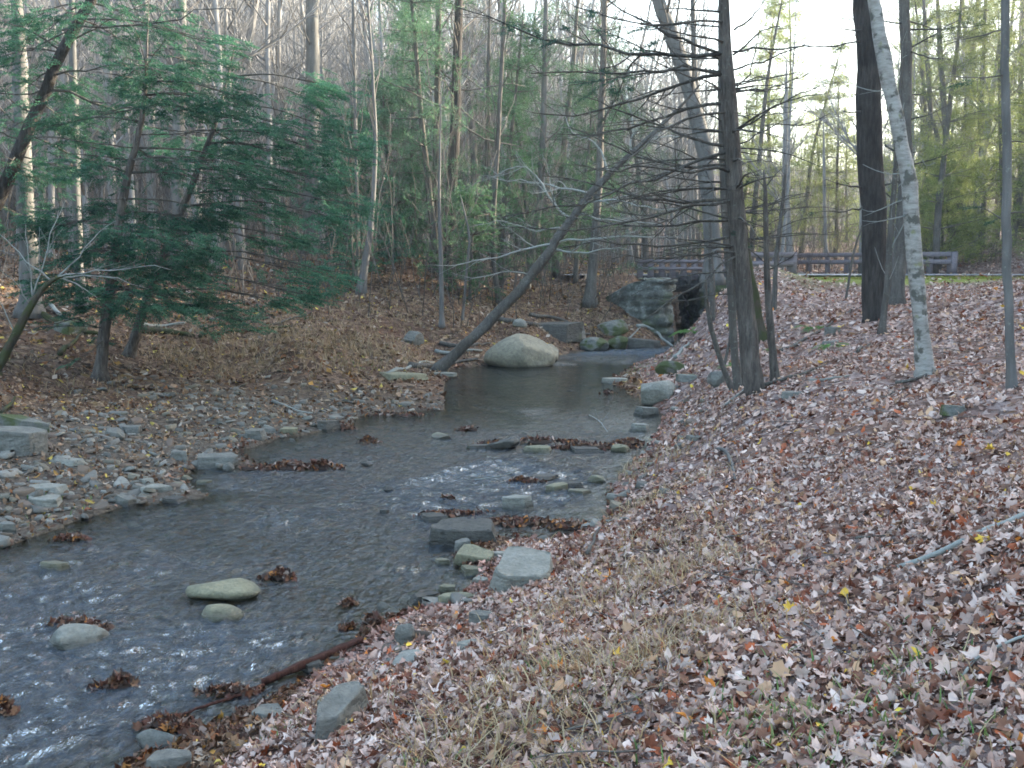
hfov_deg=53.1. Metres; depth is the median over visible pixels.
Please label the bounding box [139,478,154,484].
rock
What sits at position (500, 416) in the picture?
water
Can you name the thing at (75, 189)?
bare tree
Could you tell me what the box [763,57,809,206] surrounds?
bare tree
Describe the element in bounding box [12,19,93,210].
bare tree
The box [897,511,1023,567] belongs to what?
fallen branch
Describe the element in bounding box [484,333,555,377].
boulder
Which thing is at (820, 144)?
pine tree
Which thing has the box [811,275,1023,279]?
verge grass
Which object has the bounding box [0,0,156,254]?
bare tree
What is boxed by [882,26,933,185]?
bare tree
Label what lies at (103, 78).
bare tree
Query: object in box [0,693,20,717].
leaf clump
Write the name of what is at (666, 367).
boulder
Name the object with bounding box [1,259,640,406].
dead grass
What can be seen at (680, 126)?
bare tree
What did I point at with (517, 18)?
pine tree
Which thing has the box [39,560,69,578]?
rock
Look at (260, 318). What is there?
fallen log
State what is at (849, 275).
bare sapling
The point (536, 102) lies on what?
bare tree
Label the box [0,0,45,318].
bare tree
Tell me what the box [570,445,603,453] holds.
rock
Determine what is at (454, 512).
leaf clump
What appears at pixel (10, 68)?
bare tree
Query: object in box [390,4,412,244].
bare tree
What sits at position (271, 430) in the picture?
rock
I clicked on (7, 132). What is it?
bare tree
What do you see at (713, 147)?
bare tree
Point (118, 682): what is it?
leaf clump
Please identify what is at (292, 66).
bare tree
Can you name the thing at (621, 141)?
bare tree
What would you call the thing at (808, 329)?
fern
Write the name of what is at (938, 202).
pine tree
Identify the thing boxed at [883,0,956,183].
bare tree
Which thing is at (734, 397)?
stick
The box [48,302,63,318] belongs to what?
fallen log
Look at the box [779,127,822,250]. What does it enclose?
bare tree
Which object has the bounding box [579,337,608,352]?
rock
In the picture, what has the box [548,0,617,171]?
bare tree
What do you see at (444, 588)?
rock
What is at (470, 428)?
leaf clump
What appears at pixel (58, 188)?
bare tree
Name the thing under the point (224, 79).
bare tree
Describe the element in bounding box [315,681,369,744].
rock
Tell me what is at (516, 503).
rock
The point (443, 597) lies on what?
rock
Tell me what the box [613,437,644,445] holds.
leaf clump
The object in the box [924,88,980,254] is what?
bare tree
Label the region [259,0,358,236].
bare tree
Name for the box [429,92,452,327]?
bare tree
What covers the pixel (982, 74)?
bare tree
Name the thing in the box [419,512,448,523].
rock
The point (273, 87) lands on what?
bare tree
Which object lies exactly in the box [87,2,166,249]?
bare tree
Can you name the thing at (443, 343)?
fallen log
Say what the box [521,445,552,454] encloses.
rock
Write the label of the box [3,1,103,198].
bare tree
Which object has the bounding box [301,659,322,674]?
rock
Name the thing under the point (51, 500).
rock
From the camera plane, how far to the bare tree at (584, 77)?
66.20 m
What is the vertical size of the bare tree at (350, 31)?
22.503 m
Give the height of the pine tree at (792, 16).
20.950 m
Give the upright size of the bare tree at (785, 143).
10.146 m
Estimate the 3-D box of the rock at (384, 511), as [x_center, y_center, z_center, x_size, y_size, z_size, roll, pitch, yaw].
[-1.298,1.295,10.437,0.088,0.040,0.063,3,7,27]
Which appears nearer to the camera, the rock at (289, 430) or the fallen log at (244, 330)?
the rock at (289, 430)
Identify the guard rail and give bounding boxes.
[723,252,796,273]
[797,252,957,273]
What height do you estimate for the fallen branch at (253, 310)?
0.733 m
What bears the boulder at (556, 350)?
on the ground at (18, 661)
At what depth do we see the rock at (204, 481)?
11.80 m
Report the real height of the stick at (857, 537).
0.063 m
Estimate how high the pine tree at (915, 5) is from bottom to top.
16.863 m
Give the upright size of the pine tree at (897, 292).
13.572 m
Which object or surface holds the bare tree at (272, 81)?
on the ground at (18, 661)
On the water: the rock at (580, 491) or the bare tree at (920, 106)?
the rock at (580, 491)
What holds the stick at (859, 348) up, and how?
on the ground at (18, 661)
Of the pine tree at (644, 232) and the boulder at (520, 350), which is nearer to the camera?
the boulder at (520, 350)
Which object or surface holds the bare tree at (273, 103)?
on the ground at (18, 661)
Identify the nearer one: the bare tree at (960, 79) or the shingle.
the shingle
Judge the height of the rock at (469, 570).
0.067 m
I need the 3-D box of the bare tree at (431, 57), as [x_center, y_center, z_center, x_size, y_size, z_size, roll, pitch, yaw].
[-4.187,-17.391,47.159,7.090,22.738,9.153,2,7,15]
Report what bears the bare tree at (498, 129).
on the ground at (18, 661)
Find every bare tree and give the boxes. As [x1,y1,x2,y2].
[0,0,8,85]
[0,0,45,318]
[0,0,46,229]
[0,0,62,39]
[0,0,66,254]
[0,0,86,144]
[0,0,114,248]
[0,0,115,264]
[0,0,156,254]
[0,3,48,118]
[0,12,30,211]
[1,0,102,209]
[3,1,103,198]
[4,0,79,192]
[9,0,132,248]
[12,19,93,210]
[26,0,185,256]
[30,3,103,213]
[33,0,62,257]
[35,0,305,258]
[45,11,126,147]
[53,0,264,214]
[56,0,107,306]
[68,0,192,262]
[74,0,230,270]
[77,0,164,171]
[77,0,219,192]
[77,2,171,235]
[80,8,121,232]
[86,3,160,204]
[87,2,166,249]
[88,0,229,245]
[97,0,125,246]
[110,0,338,264]
[112,1,166,234]
[113,0,211,225]
[120,0,305,269]
[129,0,351,254]
[130,2,263,151]
[140,3,162,204]
[157,0,324,258]
[160,2,254,220]
[161,0,297,223]
[164,0,210,202]
[165,1,294,172]
[170,0,199,263]
[171,22,275,154]
[192,0,395,263]
[205,0,298,223]
[221,0,359,252]
[223,0,256,117]
[224,2,345,245]
[226,0,286,231]
[226,0,328,257]
[227,0,274,222]
[238,0,303,150]
[241,0,357,194]
[250,9,290,216]
[251,19,300,127]
[253,0,299,257]
[254,2,337,204]
[255,3,298,222]
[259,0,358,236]
[260,0,376,150]
[280,0,366,234]
[283,0,346,172]
[285,0,392,223]
[286,0,423,225]
[293,0,325,253]
[300,0,372,194]
[320,0,391,115]
[323,0,362,128]
[323,3,410,198]
[326,0,428,248]
[332,0,366,280]
[340,4,422,225]
[341,3,392,198]
[351,0,443,242]
[354,0,386,294]
[358,0,499,246]
[358,0,508,256]
[362,0,537,255]
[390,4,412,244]
[391,17,460,242]
[395,10,472,220]
[410,10,499,255]
[421,0,599,263]
[425,0,550,248]
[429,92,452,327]
[441,0,586,156]
[441,4,564,251]
[443,1,557,95]
[447,0,560,186]
[460,194,469,320]
[463,4,552,158]
[467,1,573,248]
[477,0,495,280]
[477,0,613,213]
[489,0,518,304]
[496,4,567,183]
[517,0,616,266]
[521,0,574,290]
[523,11,613,244]
[530,8,575,234]
[533,0,643,160]
[537,0,610,254]
[538,0,666,255]
[546,2,607,192]
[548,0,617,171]
[548,10,629,246]
[549,24,630,256]
[550,2,650,262]
[553,0,616,245]
[554,26,640,260]
[557,5,653,224]
[565,0,681,266]
[575,82,661,262]
[581,0,621,307]
[582,23,649,259]
[625,0,737,251]
[628,76,666,223]
[630,26,696,255]
[632,0,725,284]
[643,6,709,222]
[646,4,748,257]
[646,77,666,240]
[661,60,719,219]
[683,0,713,96]
[698,60,747,210]
[741,0,825,269]
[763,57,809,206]
[775,0,937,273]
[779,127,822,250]
[780,56,794,259]
[811,121,856,252]
[820,110,828,252]
[850,47,935,257]
[854,58,897,223]
[875,26,916,334]
[882,8,965,184]
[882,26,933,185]
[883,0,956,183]
[886,1,1011,164]
[889,0,993,158]
[890,0,1023,260]
[917,2,993,180]
[918,0,935,251]
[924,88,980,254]
[928,0,964,251]
[932,0,1023,389]
[935,0,980,194]
[975,12,1018,230]
[992,8,1013,241]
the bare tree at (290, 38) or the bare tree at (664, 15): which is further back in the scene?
the bare tree at (290, 38)
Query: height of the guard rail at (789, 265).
1.252 m
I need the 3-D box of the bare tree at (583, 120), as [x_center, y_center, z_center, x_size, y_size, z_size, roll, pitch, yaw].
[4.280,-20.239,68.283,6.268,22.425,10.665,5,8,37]
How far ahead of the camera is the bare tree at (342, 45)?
70.69 m
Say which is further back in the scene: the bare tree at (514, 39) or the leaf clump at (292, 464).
the bare tree at (514, 39)
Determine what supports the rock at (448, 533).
on the ground at (18, 661)
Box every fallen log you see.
[41,311,97,334]
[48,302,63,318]
[57,332,83,355]
[142,326,194,337]
[144,322,184,327]
[198,325,289,337]
[210,317,269,322]
[386,360,434,372]
[407,357,477,367]
[434,349,482,354]
[439,341,490,346]
[497,317,590,334]
[529,312,568,321]
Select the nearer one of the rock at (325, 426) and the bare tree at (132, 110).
the rock at (325, 426)
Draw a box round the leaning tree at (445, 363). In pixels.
[430,67,709,371]
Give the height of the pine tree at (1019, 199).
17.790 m
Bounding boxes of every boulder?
[0,414,49,432]
[0,426,47,456]
[54,320,87,334]
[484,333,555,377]
[548,344,558,362]
[641,380,675,406]
[655,361,685,374]
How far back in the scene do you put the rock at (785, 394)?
12.05 m
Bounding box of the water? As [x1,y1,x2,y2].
[0,318,685,767]
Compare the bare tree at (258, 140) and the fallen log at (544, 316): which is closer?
the fallen log at (544, 316)
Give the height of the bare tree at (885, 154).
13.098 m
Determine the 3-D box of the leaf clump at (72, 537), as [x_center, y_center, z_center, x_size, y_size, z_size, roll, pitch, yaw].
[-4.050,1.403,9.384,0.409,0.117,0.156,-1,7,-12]
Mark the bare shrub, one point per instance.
(11, 342)
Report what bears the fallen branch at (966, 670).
on the leaf litter at (406, 680)
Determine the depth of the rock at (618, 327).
31.62 m
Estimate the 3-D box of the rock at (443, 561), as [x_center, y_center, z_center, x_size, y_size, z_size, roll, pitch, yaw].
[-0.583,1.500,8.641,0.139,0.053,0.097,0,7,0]
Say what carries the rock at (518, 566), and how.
on the ground at (18, 661)
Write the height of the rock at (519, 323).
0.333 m
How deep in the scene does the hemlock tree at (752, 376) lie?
12.56 m
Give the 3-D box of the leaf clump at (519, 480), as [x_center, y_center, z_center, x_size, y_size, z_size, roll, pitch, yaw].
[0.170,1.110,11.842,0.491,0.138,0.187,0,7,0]
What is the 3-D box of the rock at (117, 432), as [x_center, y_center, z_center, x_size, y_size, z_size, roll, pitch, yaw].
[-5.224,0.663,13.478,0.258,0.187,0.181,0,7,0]
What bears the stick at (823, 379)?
on the ground at (18, 661)
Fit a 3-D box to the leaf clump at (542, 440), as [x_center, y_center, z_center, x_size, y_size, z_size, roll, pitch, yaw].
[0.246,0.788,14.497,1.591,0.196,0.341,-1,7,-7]
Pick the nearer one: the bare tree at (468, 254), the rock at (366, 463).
the rock at (366, 463)
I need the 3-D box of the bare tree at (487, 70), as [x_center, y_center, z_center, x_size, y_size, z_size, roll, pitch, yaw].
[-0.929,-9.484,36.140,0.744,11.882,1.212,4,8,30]
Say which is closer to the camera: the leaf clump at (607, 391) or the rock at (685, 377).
the rock at (685, 377)
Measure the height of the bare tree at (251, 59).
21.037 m
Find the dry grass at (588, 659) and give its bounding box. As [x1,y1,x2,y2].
[126,307,1020,767]
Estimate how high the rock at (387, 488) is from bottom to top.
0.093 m
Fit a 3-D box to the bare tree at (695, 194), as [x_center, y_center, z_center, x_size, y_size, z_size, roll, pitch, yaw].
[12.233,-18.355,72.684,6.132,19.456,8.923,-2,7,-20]
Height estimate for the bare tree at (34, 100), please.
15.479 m
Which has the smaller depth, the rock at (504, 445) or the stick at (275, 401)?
the rock at (504, 445)
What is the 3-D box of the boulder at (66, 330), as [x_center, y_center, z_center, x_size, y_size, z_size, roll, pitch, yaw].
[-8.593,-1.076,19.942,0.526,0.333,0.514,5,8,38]
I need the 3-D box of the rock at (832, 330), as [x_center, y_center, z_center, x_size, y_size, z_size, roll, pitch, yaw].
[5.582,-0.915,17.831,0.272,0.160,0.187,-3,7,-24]
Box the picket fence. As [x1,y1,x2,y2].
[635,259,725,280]
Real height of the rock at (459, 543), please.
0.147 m
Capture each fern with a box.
[669,327,697,336]
[793,324,830,331]
[812,343,848,349]
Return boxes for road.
[563,274,1023,274]
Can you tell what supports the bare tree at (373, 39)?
on the ground at (18, 661)
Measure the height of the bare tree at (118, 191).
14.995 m
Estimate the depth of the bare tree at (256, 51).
34.81 m
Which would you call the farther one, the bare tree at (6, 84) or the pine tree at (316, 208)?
the bare tree at (6, 84)
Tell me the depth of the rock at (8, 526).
9.46 m
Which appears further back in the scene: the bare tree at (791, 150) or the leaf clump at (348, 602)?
the bare tree at (791, 150)
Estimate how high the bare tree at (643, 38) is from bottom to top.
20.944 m
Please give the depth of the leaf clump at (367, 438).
14.50 m
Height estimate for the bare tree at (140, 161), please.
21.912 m
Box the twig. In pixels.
[589,409,607,431]
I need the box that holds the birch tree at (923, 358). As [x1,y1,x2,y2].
[845,0,936,376]
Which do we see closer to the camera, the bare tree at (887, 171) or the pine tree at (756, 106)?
the bare tree at (887, 171)
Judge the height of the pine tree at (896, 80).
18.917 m
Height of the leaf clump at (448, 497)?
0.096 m
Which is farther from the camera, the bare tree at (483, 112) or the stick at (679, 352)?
the bare tree at (483, 112)
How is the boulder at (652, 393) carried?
on the shingle
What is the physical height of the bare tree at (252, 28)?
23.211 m
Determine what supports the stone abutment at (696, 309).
on the ground at (18, 661)
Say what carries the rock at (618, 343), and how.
on the ground at (18, 661)
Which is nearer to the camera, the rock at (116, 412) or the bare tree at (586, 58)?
the rock at (116, 412)
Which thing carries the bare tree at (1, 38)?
on the ground at (18, 661)
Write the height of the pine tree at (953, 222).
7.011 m
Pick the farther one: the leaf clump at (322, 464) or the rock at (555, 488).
the leaf clump at (322, 464)
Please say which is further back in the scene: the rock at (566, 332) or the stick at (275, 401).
the rock at (566, 332)
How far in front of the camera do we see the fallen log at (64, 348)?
18.75 m
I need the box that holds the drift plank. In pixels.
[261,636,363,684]
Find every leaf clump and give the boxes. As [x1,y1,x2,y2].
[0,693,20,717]
[38,612,117,631]
[47,531,91,543]
[86,667,140,696]
[132,709,202,734]
[182,721,258,739]
[191,681,267,702]
[238,462,278,473]
[255,565,297,582]
[262,458,318,472]
[299,458,345,472]
[336,596,360,607]
[338,610,388,633]
[340,422,356,430]
[353,410,434,417]
[355,434,382,444]
[412,506,495,517]
[435,493,455,499]
[454,424,478,431]
[473,434,584,444]
[490,515,586,527]
[506,475,547,485]
[531,501,647,531]
[545,440,642,450]
[598,389,617,394]
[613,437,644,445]
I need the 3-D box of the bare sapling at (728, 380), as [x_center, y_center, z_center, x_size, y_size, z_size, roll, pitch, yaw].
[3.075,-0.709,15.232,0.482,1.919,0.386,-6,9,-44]
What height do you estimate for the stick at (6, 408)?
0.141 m
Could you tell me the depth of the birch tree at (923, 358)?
11.78 m
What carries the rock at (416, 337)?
on the ground at (18, 661)
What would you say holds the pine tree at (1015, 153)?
on the ground at (18, 661)
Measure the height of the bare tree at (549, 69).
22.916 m
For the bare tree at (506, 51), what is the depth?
48.11 m
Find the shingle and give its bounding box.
[0,345,707,767]
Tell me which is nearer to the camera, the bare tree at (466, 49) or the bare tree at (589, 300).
the bare tree at (589, 300)
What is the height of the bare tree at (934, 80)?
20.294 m
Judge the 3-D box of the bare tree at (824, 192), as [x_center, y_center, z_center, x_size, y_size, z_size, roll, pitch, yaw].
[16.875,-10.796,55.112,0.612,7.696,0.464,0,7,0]
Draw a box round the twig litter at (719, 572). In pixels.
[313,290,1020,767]
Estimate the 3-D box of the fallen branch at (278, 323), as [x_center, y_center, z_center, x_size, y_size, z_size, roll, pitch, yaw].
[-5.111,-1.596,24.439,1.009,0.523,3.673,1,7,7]
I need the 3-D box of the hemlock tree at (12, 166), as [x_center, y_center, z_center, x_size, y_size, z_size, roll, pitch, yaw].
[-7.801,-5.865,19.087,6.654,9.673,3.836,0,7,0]
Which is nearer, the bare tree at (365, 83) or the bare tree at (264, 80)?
the bare tree at (365, 83)
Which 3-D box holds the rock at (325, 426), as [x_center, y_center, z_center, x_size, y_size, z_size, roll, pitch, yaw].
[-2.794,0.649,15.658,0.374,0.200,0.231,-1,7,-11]
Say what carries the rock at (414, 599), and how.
on the water
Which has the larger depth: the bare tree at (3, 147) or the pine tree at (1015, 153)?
the pine tree at (1015, 153)
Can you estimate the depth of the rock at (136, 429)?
14.03 m
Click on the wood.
(686, 146)
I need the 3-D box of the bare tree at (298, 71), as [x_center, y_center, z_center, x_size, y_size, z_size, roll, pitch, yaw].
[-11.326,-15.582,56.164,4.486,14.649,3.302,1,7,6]
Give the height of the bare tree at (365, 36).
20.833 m
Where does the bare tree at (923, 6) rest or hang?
on the ground at (18, 661)
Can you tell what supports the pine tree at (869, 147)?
on the ground at (18, 661)
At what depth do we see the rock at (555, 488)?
11.37 m
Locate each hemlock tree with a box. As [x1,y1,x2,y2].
[0,0,259,236]
[0,0,303,381]
[121,37,397,358]
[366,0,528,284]
[378,0,493,271]
[426,0,841,395]
[611,0,842,392]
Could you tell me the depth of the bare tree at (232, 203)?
52.72 m
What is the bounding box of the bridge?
[635,272,723,291]
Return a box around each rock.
[0,521,16,533]
[28,494,62,506]
[29,483,68,494]
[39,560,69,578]
[45,623,111,659]
[49,457,87,465]
[104,427,124,440]
[108,411,127,415]
[113,494,136,509]
[121,425,141,433]
[136,729,177,749]
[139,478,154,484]
[140,483,172,492]
[145,748,191,767]
[162,495,187,504]
[170,450,187,461]
[181,475,192,480]
[186,578,260,601]
[196,479,211,484]
[197,452,237,471]
[197,604,243,625]
[223,462,233,472]
[244,428,267,440]
[251,703,282,719]
[264,427,276,433]
[279,427,297,434]
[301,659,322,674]
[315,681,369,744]
[317,420,340,433]
[360,461,372,466]
[379,371,427,380]
[380,509,388,513]
[383,485,392,492]
[394,623,414,644]
[402,331,423,345]
[408,591,439,605]
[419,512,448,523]
[428,518,497,553]
[431,432,450,440]
[434,372,456,376]
[435,558,450,566]
[437,583,455,594]
[438,517,466,522]
[438,592,474,602]
[453,538,470,557]
[453,544,493,565]
[457,639,476,649]
[460,565,482,576]
[466,444,486,451]
[468,610,492,622]
[471,576,487,583]
[486,437,519,452]
[489,546,552,592]
[494,551,503,557]
[501,494,533,514]
[513,319,526,327]
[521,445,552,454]
[531,473,558,479]
[540,322,583,342]
[545,482,567,494]
[555,481,583,488]
[566,488,592,495]
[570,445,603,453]
[578,326,585,341]
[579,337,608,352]
[587,475,605,484]
[597,319,628,335]
[601,377,627,383]
[608,336,627,350]
[611,444,630,452]
[627,337,662,351]
[628,423,649,432]
[634,406,658,418]
[675,374,698,381]
[686,435,699,440]
[707,371,724,387]
[781,391,802,398]
[821,340,838,344]
[824,327,840,335]
[939,404,965,415]
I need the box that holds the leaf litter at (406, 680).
[0,182,1023,767]
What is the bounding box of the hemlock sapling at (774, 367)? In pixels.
[722,165,834,380]
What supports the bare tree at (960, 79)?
on the ground at (18, 661)
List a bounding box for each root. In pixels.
[713,447,737,480]
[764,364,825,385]
[881,384,910,397]
[895,369,940,383]
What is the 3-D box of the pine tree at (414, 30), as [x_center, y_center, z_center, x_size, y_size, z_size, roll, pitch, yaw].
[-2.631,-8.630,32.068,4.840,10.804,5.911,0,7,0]
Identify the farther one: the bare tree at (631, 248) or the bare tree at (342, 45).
the bare tree at (342, 45)
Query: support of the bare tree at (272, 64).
on the ground at (18, 661)
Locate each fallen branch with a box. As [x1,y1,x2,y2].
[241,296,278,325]
[251,309,314,327]
[779,306,860,351]
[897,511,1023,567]
[962,635,1023,676]
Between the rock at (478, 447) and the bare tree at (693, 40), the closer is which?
the rock at (478, 447)
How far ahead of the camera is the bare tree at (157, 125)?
40.37 m
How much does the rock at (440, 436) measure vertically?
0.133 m
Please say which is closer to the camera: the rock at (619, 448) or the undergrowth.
the rock at (619, 448)
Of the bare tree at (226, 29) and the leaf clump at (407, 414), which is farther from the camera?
the bare tree at (226, 29)
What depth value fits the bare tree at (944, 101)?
48.63 m
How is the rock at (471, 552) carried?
on the water
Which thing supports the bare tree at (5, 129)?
on the ground at (18, 661)
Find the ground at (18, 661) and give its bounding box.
[0,11,1023,767]
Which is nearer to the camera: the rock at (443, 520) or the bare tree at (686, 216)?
the rock at (443, 520)
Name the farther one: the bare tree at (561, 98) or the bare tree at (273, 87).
the bare tree at (561, 98)
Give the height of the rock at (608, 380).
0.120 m
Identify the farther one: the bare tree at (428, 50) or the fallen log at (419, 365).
the bare tree at (428, 50)
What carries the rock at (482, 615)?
on the ground at (18, 661)
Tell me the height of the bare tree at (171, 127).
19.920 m
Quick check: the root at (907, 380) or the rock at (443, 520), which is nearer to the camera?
the rock at (443, 520)
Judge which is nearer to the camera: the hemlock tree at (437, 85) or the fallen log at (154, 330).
the fallen log at (154, 330)
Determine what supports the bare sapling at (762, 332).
on the ground at (18, 661)
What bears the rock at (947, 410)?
on the ground at (18, 661)
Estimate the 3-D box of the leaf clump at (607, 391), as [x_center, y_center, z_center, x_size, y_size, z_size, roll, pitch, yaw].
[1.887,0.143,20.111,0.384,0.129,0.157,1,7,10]
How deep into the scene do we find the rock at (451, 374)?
22.73 m
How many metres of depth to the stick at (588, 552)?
7.99 m
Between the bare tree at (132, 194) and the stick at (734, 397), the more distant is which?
the bare tree at (132, 194)
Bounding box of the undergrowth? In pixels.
[0,0,1023,327]
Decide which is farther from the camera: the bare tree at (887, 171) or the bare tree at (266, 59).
the bare tree at (887, 171)
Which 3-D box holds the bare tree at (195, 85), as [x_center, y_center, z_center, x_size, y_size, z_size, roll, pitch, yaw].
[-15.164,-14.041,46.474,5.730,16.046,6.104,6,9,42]
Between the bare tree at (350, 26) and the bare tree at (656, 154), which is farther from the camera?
the bare tree at (656, 154)
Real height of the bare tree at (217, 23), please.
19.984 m
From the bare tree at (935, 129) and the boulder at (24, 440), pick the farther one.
the bare tree at (935, 129)
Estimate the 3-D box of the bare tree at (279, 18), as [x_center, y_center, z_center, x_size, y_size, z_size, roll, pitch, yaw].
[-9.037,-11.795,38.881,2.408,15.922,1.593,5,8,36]
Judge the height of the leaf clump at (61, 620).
0.144 m
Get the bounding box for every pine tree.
[291,95,418,276]
[309,69,437,258]
[346,0,480,256]
[361,0,503,273]
[414,175,537,305]
[425,0,515,258]
[441,3,592,286]
[447,0,567,255]
[459,48,573,285]
[491,0,652,277]
[495,66,652,283]
[549,0,637,258]
[583,17,703,272]
[695,77,801,251]
[698,0,825,260]
[721,3,822,251]
[749,0,831,245]
[767,31,857,257]
[791,86,857,240]
[793,0,924,322]
[793,67,888,258]
[809,110,859,242]
[832,0,1018,304]
[840,0,1023,273]
[851,0,959,219]
[851,0,1019,251]
[888,137,1000,270]
[889,0,1019,237]
[912,0,1023,246]
[914,0,1017,243]
[919,0,1013,215]
[937,0,1023,232]
[941,7,1023,256]
[942,0,1023,246]
[961,1,1019,239]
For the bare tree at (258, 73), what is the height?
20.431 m
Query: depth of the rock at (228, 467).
12.53 m
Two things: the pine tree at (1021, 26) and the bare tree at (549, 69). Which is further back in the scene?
the bare tree at (549, 69)
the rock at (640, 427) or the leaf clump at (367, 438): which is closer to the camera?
the leaf clump at (367, 438)
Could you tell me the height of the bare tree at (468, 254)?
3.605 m
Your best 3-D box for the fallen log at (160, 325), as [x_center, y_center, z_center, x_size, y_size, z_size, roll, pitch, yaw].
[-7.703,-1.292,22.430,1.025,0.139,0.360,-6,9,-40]
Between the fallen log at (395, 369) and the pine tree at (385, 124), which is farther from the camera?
the pine tree at (385, 124)
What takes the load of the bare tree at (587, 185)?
on the ground at (18, 661)
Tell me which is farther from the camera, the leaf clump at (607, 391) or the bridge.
the bridge
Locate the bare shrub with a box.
[0,202,170,375]
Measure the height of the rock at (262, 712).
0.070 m
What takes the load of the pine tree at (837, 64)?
on the ground at (18, 661)
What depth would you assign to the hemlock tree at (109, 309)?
16.83 m
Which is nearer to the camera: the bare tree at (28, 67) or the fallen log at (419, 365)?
the fallen log at (419, 365)
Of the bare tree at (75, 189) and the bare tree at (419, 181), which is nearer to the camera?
the bare tree at (75, 189)
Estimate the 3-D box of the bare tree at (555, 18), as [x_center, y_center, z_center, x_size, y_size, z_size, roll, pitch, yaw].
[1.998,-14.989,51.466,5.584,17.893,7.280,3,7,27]
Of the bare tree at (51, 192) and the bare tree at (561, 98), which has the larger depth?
the bare tree at (561, 98)
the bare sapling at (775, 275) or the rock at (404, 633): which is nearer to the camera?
the rock at (404, 633)
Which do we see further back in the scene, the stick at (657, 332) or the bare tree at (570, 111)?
the bare tree at (570, 111)
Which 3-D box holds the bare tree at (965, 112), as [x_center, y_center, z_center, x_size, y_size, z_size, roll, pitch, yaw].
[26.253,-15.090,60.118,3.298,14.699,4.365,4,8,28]
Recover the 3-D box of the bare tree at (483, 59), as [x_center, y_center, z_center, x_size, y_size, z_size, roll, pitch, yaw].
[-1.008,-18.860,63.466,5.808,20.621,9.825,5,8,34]
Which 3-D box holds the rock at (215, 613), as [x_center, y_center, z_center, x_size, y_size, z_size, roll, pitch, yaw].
[-2.087,1.662,7.365,0.303,0.150,0.238,-4,7,-28]
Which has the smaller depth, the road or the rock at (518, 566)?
the rock at (518, 566)
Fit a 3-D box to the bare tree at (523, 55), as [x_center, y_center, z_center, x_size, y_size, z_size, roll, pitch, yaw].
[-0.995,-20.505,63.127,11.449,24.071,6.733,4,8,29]
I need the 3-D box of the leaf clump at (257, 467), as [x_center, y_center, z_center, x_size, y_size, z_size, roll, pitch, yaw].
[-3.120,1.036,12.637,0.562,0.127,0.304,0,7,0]
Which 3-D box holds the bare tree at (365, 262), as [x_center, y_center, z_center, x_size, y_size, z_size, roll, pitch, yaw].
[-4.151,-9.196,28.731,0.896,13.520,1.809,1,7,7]
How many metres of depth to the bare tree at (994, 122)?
68.52 m
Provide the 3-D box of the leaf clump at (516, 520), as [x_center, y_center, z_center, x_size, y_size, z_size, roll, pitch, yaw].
[0.186,1.333,9.975,1.106,0.120,0.386,0,7,0]
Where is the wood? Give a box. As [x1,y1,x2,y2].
[0,0,1017,264]
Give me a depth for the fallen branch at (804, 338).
18.02 m
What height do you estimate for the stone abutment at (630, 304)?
2.486 m
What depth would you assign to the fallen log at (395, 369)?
22.17 m
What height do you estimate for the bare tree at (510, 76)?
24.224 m
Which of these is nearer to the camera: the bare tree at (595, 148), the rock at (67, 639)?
the rock at (67, 639)
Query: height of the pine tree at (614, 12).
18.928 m
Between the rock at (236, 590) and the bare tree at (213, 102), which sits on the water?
the rock at (236, 590)
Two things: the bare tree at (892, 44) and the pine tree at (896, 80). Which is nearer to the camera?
the bare tree at (892, 44)
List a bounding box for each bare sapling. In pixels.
[677,270,690,317]
[702,274,732,390]
[708,222,715,320]
[724,338,729,364]
[746,221,766,342]
[768,165,796,309]
[845,225,861,298]
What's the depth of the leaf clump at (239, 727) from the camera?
5.37 m
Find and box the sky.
[42,0,1019,168]
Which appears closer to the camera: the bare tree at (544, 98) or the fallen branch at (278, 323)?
the fallen branch at (278, 323)
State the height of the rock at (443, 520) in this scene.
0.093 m
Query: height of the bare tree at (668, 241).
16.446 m
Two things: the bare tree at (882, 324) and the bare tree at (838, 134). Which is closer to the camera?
the bare tree at (882, 324)
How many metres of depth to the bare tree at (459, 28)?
31.75 m
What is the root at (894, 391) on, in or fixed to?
on the ground at (18, 661)
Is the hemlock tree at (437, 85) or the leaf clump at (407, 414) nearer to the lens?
the leaf clump at (407, 414)
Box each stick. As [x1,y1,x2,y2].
[0,396,15,413]
[182,683,264,714]
[271,399,312,413]
[585,527,600,554]
[636,324,672,346]
[673,342,689,358]
[724,389,743,404]
[809,375,850,380]
[854,535,885,538]
[855,343,870,352]
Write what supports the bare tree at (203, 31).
on the ground at (18, 661)
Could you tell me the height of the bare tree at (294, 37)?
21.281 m
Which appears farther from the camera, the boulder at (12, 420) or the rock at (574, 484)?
the boulder at (12, 420)
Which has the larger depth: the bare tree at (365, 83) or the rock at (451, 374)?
the bare tree at (365, 83)
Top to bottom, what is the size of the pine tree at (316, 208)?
5.837 m
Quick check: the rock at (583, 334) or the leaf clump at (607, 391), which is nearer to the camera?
the leaf clump at (607, 391)
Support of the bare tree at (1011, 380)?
on the ground at (18, 661)
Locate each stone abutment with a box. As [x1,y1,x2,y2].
[605,277,676,342]
[678,277,726,328]
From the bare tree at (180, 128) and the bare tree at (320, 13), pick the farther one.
the bare tree at (320, 13)

